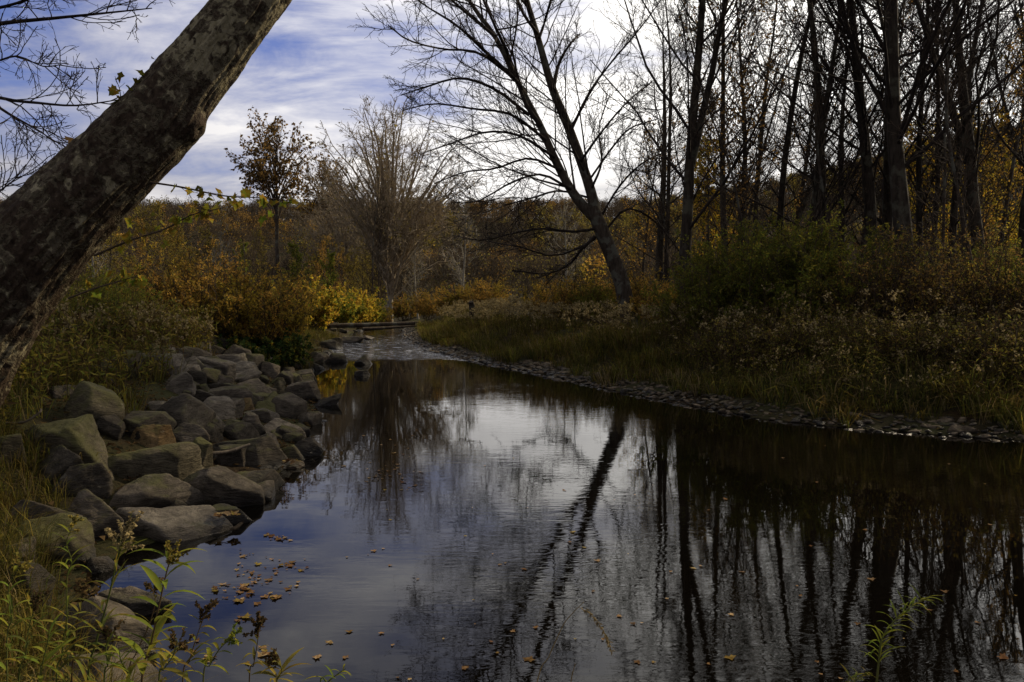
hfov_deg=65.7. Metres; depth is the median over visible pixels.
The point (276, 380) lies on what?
stone
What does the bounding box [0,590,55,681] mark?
weed plant
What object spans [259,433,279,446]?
boulder
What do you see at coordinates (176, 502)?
stone
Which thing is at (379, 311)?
shrub
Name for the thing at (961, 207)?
sapling
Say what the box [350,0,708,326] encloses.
forked tree
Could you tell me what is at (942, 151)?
bare tree
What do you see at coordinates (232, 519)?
boulder
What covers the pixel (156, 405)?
boulder
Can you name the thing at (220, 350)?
stone
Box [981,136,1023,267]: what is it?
leafy tree
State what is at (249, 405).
boulder
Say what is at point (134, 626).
boulder
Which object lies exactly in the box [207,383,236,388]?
boulder
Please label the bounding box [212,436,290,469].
boulder
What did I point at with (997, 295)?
shrub
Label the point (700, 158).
leafy tree
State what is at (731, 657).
leaf
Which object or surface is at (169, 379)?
stone
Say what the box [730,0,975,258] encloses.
bare tree
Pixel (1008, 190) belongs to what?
leafy tree
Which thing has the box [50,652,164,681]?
boulder
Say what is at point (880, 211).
leafy tree
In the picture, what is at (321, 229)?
pale sycamore
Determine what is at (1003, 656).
leaf
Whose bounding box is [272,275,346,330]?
shrub
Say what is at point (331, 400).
boulder
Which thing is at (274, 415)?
boulder
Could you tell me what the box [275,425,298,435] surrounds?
stone
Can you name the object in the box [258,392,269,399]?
stone
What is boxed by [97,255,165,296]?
shrub
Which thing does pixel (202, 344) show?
boulder
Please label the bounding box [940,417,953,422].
stone
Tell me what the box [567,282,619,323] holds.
shrub
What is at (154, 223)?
leafy tree
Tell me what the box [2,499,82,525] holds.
boulder
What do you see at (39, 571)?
boulder
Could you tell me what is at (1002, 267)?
shrub
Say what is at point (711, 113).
sapling
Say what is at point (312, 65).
sky
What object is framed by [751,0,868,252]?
bare tree
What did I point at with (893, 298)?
weeds
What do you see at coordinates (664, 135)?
bare tree
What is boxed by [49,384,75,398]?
stone
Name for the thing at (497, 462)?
water
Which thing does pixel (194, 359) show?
boulder
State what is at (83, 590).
weed plant
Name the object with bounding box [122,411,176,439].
boulder
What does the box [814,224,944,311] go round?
shrub
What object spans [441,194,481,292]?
pale tree
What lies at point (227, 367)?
boulder
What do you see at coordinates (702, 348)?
bramble
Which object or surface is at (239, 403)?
boulder
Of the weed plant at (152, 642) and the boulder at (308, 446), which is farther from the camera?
the boulder at (308, 446)
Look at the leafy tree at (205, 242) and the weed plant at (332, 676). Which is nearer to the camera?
the weed plant at (332, 676)
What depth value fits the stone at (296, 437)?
11.62 m
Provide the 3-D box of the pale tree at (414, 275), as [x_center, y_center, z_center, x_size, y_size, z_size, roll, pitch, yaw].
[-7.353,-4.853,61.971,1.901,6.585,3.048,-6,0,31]
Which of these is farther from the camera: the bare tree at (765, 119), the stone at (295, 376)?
the bare tree at (765, 119)
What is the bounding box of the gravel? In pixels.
[401,325,1023,441]
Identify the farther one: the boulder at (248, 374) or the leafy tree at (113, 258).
the leafy tree at (113, 258)
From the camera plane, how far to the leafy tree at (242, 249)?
69.54 m
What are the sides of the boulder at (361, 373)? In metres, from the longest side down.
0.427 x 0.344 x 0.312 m
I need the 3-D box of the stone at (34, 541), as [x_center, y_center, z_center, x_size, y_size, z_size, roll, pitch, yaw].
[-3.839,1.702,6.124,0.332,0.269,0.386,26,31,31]
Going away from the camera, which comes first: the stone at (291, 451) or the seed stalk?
the seed stalk
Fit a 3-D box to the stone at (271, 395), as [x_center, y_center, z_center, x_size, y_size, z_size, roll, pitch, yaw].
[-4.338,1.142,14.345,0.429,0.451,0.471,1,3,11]
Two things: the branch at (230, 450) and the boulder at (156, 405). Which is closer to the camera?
the branch at (230, 450)
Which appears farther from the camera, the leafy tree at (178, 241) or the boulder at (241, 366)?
the leafy tree at (178, 241)
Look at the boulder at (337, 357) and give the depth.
25.63 m
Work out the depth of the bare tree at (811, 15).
27.03 m
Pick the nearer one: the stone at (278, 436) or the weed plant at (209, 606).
the weed plant at (209, 606)
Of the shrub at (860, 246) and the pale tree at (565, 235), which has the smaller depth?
the shrub at (860, 246)
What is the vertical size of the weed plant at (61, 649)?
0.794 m
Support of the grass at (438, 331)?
on the ground at (100, 546)
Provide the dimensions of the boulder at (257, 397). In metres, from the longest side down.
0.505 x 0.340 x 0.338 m
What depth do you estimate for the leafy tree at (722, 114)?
31.00 m
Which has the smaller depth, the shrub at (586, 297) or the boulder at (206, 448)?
the boulder at (206, 448)
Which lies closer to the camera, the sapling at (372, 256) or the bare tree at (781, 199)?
the bare tree at (781, 199)
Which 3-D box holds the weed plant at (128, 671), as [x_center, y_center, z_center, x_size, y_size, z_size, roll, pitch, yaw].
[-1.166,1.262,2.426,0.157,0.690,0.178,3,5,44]
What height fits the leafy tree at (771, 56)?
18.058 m
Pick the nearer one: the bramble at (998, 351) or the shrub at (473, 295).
the bramble at (998, 351)
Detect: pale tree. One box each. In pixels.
[87,243,117,285]
[199,223,237,277]
[401,238,427,318]
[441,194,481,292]
[543,186,593,285]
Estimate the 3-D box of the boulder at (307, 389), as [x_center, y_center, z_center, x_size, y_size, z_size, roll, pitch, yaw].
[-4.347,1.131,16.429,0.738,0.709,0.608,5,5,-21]
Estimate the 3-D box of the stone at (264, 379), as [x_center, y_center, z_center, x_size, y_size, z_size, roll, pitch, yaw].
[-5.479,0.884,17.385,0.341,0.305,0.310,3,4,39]
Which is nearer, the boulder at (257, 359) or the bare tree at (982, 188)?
the boulder at (257, 359)
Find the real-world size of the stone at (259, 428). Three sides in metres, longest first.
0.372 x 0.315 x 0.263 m
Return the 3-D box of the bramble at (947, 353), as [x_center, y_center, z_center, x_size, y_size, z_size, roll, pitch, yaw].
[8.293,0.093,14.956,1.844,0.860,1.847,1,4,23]
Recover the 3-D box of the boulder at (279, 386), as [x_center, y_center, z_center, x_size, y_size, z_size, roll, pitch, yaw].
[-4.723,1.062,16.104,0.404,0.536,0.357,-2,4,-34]
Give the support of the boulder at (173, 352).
on the ground at (100, 546)
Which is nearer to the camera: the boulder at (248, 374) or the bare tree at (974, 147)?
the boulder at (248, 374)
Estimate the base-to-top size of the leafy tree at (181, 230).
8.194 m
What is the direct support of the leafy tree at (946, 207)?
on the ground at (100, 546)
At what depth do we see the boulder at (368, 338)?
38.41 m
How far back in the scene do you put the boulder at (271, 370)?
18.58 m
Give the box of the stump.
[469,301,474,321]
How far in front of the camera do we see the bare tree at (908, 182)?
44.77 m
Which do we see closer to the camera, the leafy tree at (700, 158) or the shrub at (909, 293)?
the shrub at (909, 293)
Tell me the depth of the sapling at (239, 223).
39.95 m
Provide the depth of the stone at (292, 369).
20.17 m
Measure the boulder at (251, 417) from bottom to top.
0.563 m
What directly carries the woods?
on the ground at (100, 546)
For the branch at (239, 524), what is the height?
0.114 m
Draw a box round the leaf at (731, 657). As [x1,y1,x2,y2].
[724,654,735,659]
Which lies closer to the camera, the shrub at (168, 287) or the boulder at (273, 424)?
the boulder at (273, 424)
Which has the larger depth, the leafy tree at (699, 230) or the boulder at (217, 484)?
the leafy tree at (699, 230)
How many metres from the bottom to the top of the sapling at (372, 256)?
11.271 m
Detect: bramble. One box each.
[667,313,793,365]
[739,313,848,359]
[812,321,894,355]
[841,311,972,363]
[899,324,1011,369]
[922,309,1023,379]
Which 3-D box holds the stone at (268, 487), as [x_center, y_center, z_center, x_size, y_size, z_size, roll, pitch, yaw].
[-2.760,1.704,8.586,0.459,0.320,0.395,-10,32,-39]
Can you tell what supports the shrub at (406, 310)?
on the ground at (100, 546)
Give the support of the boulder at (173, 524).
on the ground at (100, 546)
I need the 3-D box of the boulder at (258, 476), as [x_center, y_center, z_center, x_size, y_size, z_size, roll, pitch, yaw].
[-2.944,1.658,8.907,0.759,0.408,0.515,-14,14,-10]
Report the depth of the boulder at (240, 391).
13.08 m
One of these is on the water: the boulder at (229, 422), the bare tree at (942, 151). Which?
the boulder at (229, 422)
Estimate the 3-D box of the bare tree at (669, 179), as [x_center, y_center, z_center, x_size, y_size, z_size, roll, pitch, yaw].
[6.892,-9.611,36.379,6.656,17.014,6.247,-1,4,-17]
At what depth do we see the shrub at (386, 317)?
61.75 m
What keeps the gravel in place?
on the ground at (100, 546)
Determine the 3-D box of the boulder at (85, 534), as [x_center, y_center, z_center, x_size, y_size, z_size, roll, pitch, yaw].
[-3.777,1.725,6.471,0.739,0.588,0.528,-1,4,-22]
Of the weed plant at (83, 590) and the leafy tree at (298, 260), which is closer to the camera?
the weed plant at (83, 590)
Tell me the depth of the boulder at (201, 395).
11.96 m
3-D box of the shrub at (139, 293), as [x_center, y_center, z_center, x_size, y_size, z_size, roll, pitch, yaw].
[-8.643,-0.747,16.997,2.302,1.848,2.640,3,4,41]
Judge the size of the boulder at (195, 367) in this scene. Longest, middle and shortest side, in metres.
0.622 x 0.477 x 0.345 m
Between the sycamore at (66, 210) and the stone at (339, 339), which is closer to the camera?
the sycamore at (66, 210)
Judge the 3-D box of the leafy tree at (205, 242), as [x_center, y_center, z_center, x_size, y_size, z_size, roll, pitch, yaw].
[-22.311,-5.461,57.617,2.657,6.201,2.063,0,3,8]
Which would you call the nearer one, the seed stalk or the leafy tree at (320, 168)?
the seed stalk
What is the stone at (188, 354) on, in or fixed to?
on the ground at (100, 546)
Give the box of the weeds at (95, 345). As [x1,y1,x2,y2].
[0,286,223,419]
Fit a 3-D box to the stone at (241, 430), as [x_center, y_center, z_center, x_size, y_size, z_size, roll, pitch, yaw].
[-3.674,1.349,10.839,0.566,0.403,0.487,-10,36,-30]
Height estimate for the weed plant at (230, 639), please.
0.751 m
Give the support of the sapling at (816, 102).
on the ground at (100, 546)
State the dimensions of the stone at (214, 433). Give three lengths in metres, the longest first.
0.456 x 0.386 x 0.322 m
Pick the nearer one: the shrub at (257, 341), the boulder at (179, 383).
the boulder at (179, 383)
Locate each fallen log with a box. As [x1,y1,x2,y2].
[312,321,414,328]
[362,325,416,330]
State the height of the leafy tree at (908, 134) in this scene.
10.268 m
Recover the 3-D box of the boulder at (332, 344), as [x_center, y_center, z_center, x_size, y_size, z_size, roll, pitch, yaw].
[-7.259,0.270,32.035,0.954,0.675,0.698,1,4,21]
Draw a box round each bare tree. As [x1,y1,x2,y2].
[0,0,174,197]
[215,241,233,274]
[359,241,382,288]
[394,248,412,316]
[564,0,820,323]
[586,0,719,288]
[604,0,720,288]
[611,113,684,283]
[654,0,807,248]
[662,0,919,250]
[698,14,825,261]
[710,0,906,256]
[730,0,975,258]
[742,0,1023,261]
[750,0,921,246]
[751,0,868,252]
[753,0,1023,287]
[759,0,932,258]
[790,48,844,229]
[791,46,908,263]
[845,0,1000,268]
[853,1,996,257]
[855,0,1023,261]
[868,0,1023,268]
[874,0,1019,269]
[910,42,1003,234]
[931,0,1023,257]
[942,0,1023,217]
[955,13,1023,264]
[973,3,1020,241]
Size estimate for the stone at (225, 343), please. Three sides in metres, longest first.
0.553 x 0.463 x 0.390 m
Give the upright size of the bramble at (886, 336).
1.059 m
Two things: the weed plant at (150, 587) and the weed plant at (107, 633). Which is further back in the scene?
the weed plant at (150, 587)
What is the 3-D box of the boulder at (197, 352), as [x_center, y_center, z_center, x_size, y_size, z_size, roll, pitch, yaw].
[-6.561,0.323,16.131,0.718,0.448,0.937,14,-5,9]
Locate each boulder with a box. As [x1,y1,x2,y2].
[0,433,26,465]
[1,561,55,606]
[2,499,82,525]
[13,513,95,566]
[21,414,114,479]
[38,445,83,489]
[42,595,155,654]
[50,462,112,498]
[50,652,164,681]
[63,381,124,421]
[67,489,123,540]
[90,351,141,378]
[96,414,125,439]
[97,586,171,615]
[108,442,203,480]
[108,473,204,508]
[115,505,232,542]
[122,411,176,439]
[126,350,160,376]
[130,424,175,447]
[143,353,188,378]
[147,401,164,410]
[148,343,175,353]
[155,392,215,428]
[165,372,196,396]
[172,422,209,442]
[181,346,211,356]
[183,465,264,506]
[185,356,205,369]
[187,364,200,370]
[187,370,206,383]
[193,436,212,467]
[194,389,214,401]
[196,341,211,352]
[197,356,235,381]
[203,396,235,419]
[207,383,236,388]
[208,385,253,404]
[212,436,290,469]
[213,444,246,466]
[213,503,253,523]
[215,354,246,361]
[223,419,239,426]
[225,344,251,353]
[230,397,244,417]
[234,361,258,372]
[234,368,261,382]
[236,378,271,392]
[237,469,284,489]
[241,412,260,423]
[243,397,254,411]
[244,408,279,419]
[246,353,263,370]
[252,392,263,406]
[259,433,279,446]
[260,361,279,378]
[264,418,306,438]
[271,392,306,418]
[272,380,285,393]
[273,371,293,384]
[286,380,320,400]
[286,458,304,468]
[293,369,316,382]
[295,437,323,456]
[312,352,329,362]
[313,393,341,406]
[318,339,342,348]
[329,353,347,362]
[342,336,363,342]
[353,355,371,364]
[354,369,369,375]
[364,336,373,339]
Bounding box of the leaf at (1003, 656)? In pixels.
[996,653,1008,658]
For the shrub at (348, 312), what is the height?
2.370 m
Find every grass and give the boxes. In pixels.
[0,303,355,460]
[0,399,214,681]
[415,303,1023,433]
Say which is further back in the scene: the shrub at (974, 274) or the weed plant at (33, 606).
the shrub at (974, 274)
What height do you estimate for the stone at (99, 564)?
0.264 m
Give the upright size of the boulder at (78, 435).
0.750 m
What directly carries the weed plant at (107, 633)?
on the ground at (100, 546)
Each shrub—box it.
[43,265,141,350]
[59,264,181,332]
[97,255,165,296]
[120,270,205,317]
[125,237,270,336]
[127,254,203,294]
[176,260,273,321]
[184,254,321,341]
[216,327,313,369]
[222,330,283,354]
[252,278,318,334]
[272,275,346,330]
[315,289,366,328]
[320,282,380,328]
[347,297,388,322]
[378,306,394,321]
[388,291,421,320]
[408,286,448,319]
[434,280,474,311]
[458,276,511,309]
[518,274,593,321]
[547,276,617,322]
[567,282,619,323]
[584,270,649,315]
[610,266,675,325]
[629,276,706,327]
[637,227,800,335]
[668,198,891,330]
[735,213,917,329]
[792,225,989,333]
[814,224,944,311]
[843,213,1006,341]
[910,218,1023,334]
[916,237,1023,277]
[917,249,1016,319]
[941,255,1016,312]
[962,240,1023,327]
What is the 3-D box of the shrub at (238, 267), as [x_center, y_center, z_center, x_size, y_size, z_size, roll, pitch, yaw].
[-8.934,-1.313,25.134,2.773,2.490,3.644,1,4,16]
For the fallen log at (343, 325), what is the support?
on the ground at (100, 546)
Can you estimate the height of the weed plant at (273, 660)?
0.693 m
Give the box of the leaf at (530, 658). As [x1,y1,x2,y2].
[523,656,534,661]
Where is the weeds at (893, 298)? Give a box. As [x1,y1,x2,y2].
[656,278,1023,364]
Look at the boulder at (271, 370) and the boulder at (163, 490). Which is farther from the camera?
the boulder at (271, 370)
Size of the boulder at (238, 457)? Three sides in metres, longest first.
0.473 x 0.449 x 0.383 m
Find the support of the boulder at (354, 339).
on the ground at (100, 546)
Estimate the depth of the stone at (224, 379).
14.34 m
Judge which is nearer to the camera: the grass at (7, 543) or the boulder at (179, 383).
the grass at (7, 543)
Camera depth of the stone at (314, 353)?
26.59 m
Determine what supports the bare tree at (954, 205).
on the ground at (100, 546)
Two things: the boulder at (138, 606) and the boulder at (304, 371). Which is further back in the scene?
the boulder at (304, 371)
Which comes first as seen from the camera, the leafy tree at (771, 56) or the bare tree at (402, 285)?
the leafy tree at (771, 56)
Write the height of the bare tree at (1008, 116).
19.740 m
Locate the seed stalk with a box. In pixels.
[537,602,614,681]
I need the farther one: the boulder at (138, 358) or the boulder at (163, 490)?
the boulder at (138, 358)
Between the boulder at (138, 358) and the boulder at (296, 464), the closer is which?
the boulder at (296, 464)
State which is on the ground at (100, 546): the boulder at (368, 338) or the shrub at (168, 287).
the shrub at (168, 287)
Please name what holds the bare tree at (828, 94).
on the ground at (100, 546)
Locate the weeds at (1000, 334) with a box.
[644,297,1023,411]
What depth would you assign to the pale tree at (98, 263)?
50.03 m
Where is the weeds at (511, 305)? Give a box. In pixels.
[434,295,759,366]
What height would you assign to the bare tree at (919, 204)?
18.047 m
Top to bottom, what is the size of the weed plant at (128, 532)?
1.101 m
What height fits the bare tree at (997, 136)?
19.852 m
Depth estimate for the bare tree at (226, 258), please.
76.12 m
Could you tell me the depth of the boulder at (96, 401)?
9.04 m
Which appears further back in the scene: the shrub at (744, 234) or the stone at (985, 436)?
the shrub at (744, 234)
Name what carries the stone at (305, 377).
on the ground at (100, 546)
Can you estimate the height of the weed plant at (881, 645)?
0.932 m
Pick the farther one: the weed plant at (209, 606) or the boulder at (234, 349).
the boulder at (234, 349)
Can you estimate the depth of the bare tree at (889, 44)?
20.16 m
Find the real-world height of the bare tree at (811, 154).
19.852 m
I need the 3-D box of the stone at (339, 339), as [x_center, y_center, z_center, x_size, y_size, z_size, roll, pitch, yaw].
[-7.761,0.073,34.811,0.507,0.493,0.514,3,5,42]
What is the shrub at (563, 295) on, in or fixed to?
on the ground at (100, 546)
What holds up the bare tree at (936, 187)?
on the ground at (100, 546)
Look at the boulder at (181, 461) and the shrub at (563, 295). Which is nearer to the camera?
the boulder at (181, 461)
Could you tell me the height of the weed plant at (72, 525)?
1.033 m
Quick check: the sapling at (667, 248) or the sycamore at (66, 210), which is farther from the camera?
the sapling at (667, 248)
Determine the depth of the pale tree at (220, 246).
54.50 m
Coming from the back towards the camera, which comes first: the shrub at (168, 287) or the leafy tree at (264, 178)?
the leafy tree at (264, 178)
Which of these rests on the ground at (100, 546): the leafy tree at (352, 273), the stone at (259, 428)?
the leafy tree at (352, 273)
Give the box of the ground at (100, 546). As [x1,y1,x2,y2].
[0,144,1023,681]
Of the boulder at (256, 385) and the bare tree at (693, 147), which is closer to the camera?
the boulder at (256, 385)
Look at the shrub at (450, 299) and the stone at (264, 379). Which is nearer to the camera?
the stone at (264, 379)
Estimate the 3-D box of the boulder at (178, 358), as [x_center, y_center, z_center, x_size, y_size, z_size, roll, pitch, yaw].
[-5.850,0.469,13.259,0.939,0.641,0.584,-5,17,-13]
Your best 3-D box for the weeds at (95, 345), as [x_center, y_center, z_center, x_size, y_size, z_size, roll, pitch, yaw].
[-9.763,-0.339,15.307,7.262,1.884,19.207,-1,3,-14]
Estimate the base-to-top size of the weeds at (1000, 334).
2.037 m
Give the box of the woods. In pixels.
[0,119,1023,299]
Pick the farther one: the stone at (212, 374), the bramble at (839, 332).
the bramble at (839, 332)
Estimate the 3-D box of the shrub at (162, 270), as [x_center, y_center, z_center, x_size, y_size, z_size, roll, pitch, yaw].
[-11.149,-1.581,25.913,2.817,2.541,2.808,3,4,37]
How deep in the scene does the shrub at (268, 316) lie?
21.39 m
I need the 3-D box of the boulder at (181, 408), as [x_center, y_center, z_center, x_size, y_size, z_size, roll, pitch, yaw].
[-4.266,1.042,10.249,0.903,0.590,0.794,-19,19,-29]
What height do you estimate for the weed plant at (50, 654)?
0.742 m
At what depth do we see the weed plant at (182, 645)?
2.41 m
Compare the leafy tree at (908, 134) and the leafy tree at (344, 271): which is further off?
the leafy tree at (344, 271)
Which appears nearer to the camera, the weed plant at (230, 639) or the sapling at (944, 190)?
the weed plant at (230, 639)
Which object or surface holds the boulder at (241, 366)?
on the ground at (100, 546)
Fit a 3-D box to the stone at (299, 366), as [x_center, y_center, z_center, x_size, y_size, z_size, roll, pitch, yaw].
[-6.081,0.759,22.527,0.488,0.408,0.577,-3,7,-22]
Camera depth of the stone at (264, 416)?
12.53 m
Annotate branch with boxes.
[5,408,41,424]
[213,443,250,454]
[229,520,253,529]
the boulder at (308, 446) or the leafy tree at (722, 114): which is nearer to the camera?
the boulder at (308, 446)
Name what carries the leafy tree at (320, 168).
on the ground at (100, 546)
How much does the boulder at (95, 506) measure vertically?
0.628 m
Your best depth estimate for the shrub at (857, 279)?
18.06 m
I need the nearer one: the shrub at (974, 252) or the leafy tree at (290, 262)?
the shrub at (974, 252)
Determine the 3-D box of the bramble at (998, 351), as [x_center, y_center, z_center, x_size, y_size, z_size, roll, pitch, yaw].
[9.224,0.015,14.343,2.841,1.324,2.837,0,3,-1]
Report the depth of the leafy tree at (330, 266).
67.59 m
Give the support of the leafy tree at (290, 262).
on the ground at (100, 546)
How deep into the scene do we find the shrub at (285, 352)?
20.33 m
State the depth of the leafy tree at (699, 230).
44.56 m
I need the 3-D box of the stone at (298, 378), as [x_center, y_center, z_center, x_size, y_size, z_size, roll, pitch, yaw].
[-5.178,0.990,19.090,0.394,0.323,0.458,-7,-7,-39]
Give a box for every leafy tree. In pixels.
[92,226,131,289]
[129,217,153,276]
[132,196,183,288]
[160,221,195,272]
[162,214,190,266]
[193,223,217,284]
[224,107,319,282]
[232,240,251,282]
[279,244,301,283]
[281,240,312,290]
[292,144,355,280]
[308,234,340,289]
[313,248,339,297]
[329,242,362,296]
[339,245,366,298]
[674,0,792,271]
[674,131,750,283]
[675,0,832,241]
[677,87,737,262]
[805,0,951,234]
[878,115,984,270]
[914,109,1008,265]
[960,9,1023,256]
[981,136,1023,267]
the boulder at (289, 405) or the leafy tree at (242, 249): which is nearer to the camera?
the boulder at (289, 405)
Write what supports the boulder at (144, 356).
on the ground at (100, 546)
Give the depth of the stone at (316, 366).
23.04 m
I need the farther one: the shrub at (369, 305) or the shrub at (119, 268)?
the shrub at (369, 305)
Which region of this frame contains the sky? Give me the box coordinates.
[0,0,1023,220]
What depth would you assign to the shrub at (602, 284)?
35.64 m
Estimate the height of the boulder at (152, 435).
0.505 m
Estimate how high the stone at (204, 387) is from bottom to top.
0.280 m
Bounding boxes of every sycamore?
[0,0,304,406]
[286,164,399,295]
[299,91,487,320]
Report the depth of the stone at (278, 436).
11.66 m
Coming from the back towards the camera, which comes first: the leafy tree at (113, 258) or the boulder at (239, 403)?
the leafy tree at (113, 258)
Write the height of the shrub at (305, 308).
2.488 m
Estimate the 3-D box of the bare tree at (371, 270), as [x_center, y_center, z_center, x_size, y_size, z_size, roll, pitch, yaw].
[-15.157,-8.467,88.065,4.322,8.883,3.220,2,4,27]
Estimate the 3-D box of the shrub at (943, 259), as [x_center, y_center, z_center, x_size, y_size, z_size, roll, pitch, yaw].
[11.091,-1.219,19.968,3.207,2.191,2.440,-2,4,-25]
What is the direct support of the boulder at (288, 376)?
on the ground at (100, 546)
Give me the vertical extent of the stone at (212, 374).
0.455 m
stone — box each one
[0,536,37,566]
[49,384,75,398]
[85,556,119,573]
[164,374,175,385]
[168,499,186,506]
[177,348,192,358]
[196,384,209,391]
[201,368,220,383]
[205,422,223,442]
[211,345,225,354]
[211,418,223,432]
[215,336,227,348]
[217,374,233,383]
[222,421,259,440]
[252,409,271,423]
[252,422,265,435]
[255,400,275,412]
[257,480,275,500]
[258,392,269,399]
[259,375,268,383]
[265,391,278,400]
[269,377,285,385]
[270,429,281,438]
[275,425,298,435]
[280,367,294,372]
[281,445,304,461]
[282,432,303,443]
[291,362,301,370]
[292,373,298,381]
[293,375,302,382]
[295,423,310,435]
[296,411,321,425]
[301,374,314,380]
[310,351,320,357]
[311,363,323,369]
[332,337,342,343]
[338,328,346,333]
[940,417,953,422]
[948,424,962,432]
[962,426,979,432]
[980,434,990,438]
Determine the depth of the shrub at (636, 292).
29.10 m
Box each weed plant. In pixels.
[0,552,44,681]
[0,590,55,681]
[16,612,78,681]
[32,605,91,681]
[52,514,89,681]
[57,577,98,681]
[61,510,145,680]
[68,619,131,681]
[89,645,148,681]
[113,539,204,681]
[123,577,174,674]
[128,626,194,681]
[168,598,219,681]
[183,622,242,681]
[239,611,267,681]
[251,647,311,681]
[303,664,349,681]
[841,664,874,681]
[861,584,941,681]
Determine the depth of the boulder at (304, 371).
19.60 m
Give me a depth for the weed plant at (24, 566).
2.76 m
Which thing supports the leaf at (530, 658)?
on the water
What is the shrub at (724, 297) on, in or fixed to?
on the ground at (100, 546)
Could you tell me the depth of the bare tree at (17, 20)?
6.97 m
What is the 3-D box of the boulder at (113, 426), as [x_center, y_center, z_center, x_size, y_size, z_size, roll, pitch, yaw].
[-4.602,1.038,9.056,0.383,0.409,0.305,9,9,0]
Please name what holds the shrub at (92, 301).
on the ground at (100, 546)
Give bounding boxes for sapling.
[227,200,260,274]
[344,183,394,295]
[362,202,393,305]
[636,115,696,290]
[684,49,772,258]
[773,18,875,262]
[879,0,1016,268]
[884,24,999,266]
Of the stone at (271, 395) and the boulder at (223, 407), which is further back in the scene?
the stone at (271, 395)
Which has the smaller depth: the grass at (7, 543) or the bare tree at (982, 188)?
the grass at (7, 543)
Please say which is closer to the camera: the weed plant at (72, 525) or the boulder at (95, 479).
the weed plant at (72, 525)
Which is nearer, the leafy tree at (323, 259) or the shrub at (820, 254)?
the shrub at (820, 254)
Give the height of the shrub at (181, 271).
2.827 m
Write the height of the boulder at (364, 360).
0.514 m
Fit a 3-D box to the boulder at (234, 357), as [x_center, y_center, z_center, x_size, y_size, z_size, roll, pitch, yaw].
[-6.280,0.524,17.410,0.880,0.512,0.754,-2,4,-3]
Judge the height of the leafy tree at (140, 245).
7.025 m
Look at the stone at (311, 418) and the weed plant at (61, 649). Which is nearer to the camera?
the weed plant at (61, 649)
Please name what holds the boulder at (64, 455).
on the ground at (100, 546)
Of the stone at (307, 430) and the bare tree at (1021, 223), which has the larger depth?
the bare tree at (1021, 223)
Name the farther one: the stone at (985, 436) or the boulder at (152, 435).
the stone at (985, 436)
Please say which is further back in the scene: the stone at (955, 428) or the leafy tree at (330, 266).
the leafy tree at (330, 266)
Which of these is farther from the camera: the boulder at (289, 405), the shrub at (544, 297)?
the shrub at (544, 297)
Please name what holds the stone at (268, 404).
on the ground at (100, 546)
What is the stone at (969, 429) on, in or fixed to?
on the gravel
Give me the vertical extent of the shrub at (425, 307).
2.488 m
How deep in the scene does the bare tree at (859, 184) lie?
37.28 m
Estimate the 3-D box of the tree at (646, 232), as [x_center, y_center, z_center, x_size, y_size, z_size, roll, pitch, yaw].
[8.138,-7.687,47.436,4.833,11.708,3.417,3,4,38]
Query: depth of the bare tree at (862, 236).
53.21 m
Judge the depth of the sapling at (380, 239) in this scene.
62.63 m
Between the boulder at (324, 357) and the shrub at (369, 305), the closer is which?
the boulder at (324, 357)
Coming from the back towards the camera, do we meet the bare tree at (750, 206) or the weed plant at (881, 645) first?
the bare tree at (750, 206)
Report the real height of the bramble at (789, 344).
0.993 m
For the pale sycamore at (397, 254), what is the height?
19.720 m
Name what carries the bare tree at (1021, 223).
on the ground at (100, 546)
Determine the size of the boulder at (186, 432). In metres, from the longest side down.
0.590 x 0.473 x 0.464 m
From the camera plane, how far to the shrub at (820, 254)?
19.68 m
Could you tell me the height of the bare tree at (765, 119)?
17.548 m
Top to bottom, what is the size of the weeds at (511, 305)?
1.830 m
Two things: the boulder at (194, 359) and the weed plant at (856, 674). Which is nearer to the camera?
the weed plant at (856, 674)
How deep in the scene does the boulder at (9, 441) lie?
7.60 m
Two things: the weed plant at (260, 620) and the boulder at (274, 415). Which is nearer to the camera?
the weed plant at (260, 620)
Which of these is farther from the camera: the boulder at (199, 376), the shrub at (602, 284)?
the shrub at (602, 284)
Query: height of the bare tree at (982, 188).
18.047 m
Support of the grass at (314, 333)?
on the ground at (100, 546)
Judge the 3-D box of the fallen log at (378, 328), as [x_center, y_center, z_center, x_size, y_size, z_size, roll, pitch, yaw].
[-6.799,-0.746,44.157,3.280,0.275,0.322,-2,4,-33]
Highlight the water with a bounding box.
[81,320,1023,681]
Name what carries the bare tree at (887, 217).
on the ground at (100, 546)
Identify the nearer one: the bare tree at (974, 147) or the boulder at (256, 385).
the boulder at (256, 385)

